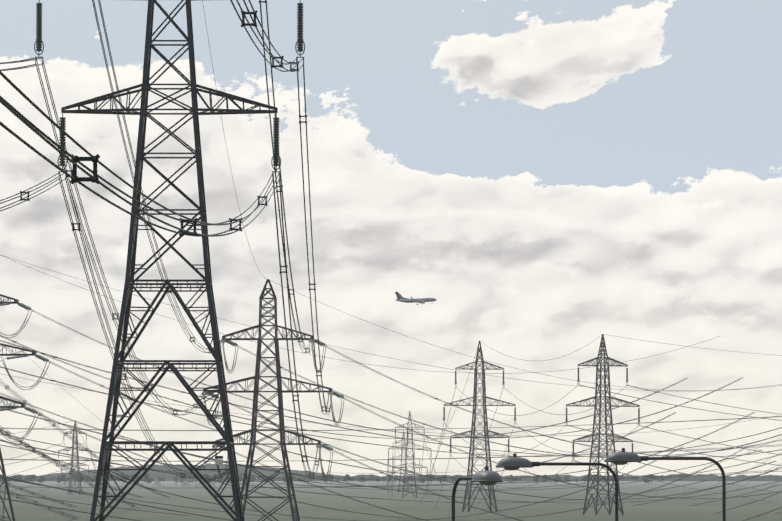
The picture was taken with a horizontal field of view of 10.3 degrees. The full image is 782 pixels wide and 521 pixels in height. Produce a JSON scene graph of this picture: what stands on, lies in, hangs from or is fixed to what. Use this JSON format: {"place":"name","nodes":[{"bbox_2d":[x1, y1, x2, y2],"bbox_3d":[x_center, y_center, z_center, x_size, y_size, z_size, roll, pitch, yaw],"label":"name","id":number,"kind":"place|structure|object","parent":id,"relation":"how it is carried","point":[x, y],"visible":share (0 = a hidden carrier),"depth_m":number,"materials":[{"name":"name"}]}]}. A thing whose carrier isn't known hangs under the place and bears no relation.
{"place":"outdoors","nodes":[
{"label":"outdoors","id":0,"kind":"place"},
{"bbox_2d":[48,463,731,479],"bbox_3d":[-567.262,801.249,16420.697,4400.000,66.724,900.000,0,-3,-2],"label":"hill","id":1,"kind":"structure","parent":0,"point":[151,473],"depth_m":16069.76,"materials":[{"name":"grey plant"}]},
{"bbox_2d":[0,481,781,520],"bbox_3d":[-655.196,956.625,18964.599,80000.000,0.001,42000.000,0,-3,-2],"label":"ground","id":2,"kind":"structure","parent":0,"point":[672,509],"depth_m":1663.65,"materials":[{"name":"green plant"}]},
{"bbox_2d":[0,294,49,520],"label":"pylon","id":3,"kind":"object","parent":2,"relation":"on","point":[18,355],"visible":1,"depth_m":709.41,"materials":[{"name":"metal"}]},
{"bbox_2d":[0,341,218,518],"bbox_3d":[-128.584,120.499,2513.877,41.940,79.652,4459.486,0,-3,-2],"label":"line conductors","id":4,"kind":"object","parent":3,"relation":"hanging from","point":[62,465],"visible":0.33,"depth_m":1096.79,"materials":[{"name":"black metal"}]},
{"bbox_2d":[0,256,754,520],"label":"line conductors","id":5,"kind":"object","parent":3,"relation":"attached to","point":[377,437],"visible":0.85,"depth_m":864.25,"materials":[{"name":"black metal"}]},
{"bbox_2d":[58,420,91,494],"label":"pylon","id":6,"kind":"object","parent":2,"relation":"on","point":[77,462],"visible":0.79,"depth_m":2490.96,"materials":[{"name":"metal"}]},
{"bbox_2d":[2,421,307,494],"bbox_3d":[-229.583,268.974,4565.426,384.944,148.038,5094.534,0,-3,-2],"label":"line conductors","id":7,"kind":"object","parent":2,"relation":"on","point":[176,485],"visible":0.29,"depth_m":2466.37,"materials":[{"name":"black metal"}]},
{"bbox_2d":[154,464,160,486],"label":"pylon","id":8,"kind":"object","parent":2,"relation":"on","point":[157,473],"visible":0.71,"depth_m":4736.01,"materials":[{"name":"metal"}]},
{"bbox_2d":[34,0,304,520],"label":"pylon","id":9,"kind":"object","parent":2,"relation":"on","point":[107,449],"visible":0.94,"depth_m":344.40,"materials":[{"name":"metal"}]},
{"bbox_2d":[0,0,781,520],"bbox_3d":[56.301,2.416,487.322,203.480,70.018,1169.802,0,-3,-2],"label":"line conductors","id":10,"kind":"structure","parent":9,"relation":"hanging from","point":[76,180],"depth_m":382.24,"materials":[{"name":"black metal"}]},
{"bbox_2d":[175,467,195,486],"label":"pylon","id":11,"kind":"object","parent":2,"relation":"on","point":[185,469],"visible":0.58,"depth_m":4584.76,"materials":[{"name":"metal"}]},
{"bbox_2d":[203,465,221,486],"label":"pylon","id":12,"kind":"object","parent":2,"relation":"on","point":[211,475],"visible":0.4,"depth_m":4738.66,"materials":[{"name":"metal"}]},
{"bbox_2d":[202,279,343,520],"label":"pylon","id":13,"kind":"object","parent":2,"relation":"on","point":[280,429],"visible":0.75,"depth_m":703.18,"materials":[{"name":"metal"}]},
{"bbox_2d":[0,473,664,484],"bbox_3d":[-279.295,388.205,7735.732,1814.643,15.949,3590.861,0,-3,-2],"label":"tree belt","id":14,"kind":"object","parent":2,"relation":"on","point":[146,479],"visible":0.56,"depth_m":6924.66,"materials":[{"name":"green plant"}]},
{"bbox_2d":[0,255,781,520],"bbox_3d":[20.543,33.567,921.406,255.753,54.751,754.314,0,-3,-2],"label":"line conductors","id":15,"kind":"object","parent":2,"relation":"on","point":[331,438],"visible":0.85,"depth_m":779.54,"materials":[{"name":"black metal"}]},
{"bbox_2d":[0,374,781,520],"bbox_3d":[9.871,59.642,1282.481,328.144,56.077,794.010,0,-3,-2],"label":"line conductors","id":16,"kind":"object","parent":2,"relation":"on","point":[364,486],"visible":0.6,"depth_m":1207.63,"materials":[{"name":"black metal"}]},
{"bbox_2d":[387,431,419,492],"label":"pylon","id":17,"kind":"object","parent":2,"relation":"on","point":[402,449],"visible":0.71,"depth_m":2846.50,"materials":[{"name":"metal"}]},
{"bbox_2d":[388,411,430,497],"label":"pylon","id":18,"kind":"object","parent":2,"relation":"on","point":[409,456],"visible":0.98,"depth_m":2124.07,"materials":[{"name":"metal"}]},
{"bbox_2d":[159,437,781,491],"bbox_3d":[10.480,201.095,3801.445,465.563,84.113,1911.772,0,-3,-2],"label":"line conductors","id":19,"kind":"object","parent":2,"relation":"on","point":[520,483],"visible":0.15,"depth_m":4515.59,"materials":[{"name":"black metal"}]},
{"bbox_2d":[452,466,502,520],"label":"lamp","id":20,"kind":"object","parent":2,"relation":"on","point":[486,476],"visible":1,"depth_m":94.83,"materials":[{"name":"grey metal"}]},
{"bbox_2d":[443,341,515,511],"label":"pylon","id":21,"kind":"object","parent":2,"relation":"on","point":[483,396],"visible":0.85,"depth_m":1249.10,"materials":[{"name":"metal"}]},
{"bbox_2d":[496,453,617,520],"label":"lamp","id":22,"kind":"object","parent":2,"relation":"on","point":[514,462],"visible":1,"depth_m":107.25,"materials":[{"name":"grey metal"}]},
{"bbox_2d":[386,334,781,507],"bbox_3d":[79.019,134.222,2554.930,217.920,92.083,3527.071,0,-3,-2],"label":"line conductors","id":23,"kind":"object","parent":2,"relation":"on","point":[387,478],"visible":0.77,"depth_m":1157.09,"materials":[{"name":"black metal"}]},
{"bbox_2d":[565,334,639,514],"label":"pylon","id":24,"kind":"object","parent":2,"relation":"on","point":[595,397],"visible":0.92,"depth_m":1158.97,"materials":[{"name":"metal"}]},
{"bbox_2d":[604,448,725,520],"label":"lamp","id":25,"kind":"object","parent":2,"relation":"on","point":[623,457],"visible":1,"depth_m":107.35,"materials":[{"name":"grey metal"}]},
{"bbox_2d":[0,416,781,487],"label":"line conductors","id":26,"kind":"object","parent":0,"point":[414,459],"visible":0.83,"depth_m":1519.42,"materials":[{"name":"black metal"}]},
{"bbox_2d":[0,0,781,476],"label":"sky","id":27,"kind":"structure","parent":0,"point":[559,176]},
{"bbox_2d":[3,473,781,480],"bbox_3d":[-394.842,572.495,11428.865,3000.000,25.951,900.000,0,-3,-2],"label":"hill","id":28,"kind":"structure","parent":0,"point":[743,477],"depth_m":11106.02,"materials":[{"name":"green plant"}]},
{"bbox_2d":[395,292,435,304],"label":"airliner","id":29,"kind":"object","parent":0,"point":[400,298],"visible":1,"depth_m":4066.05,"materials":[{"name":"grey metal"}]}
]}

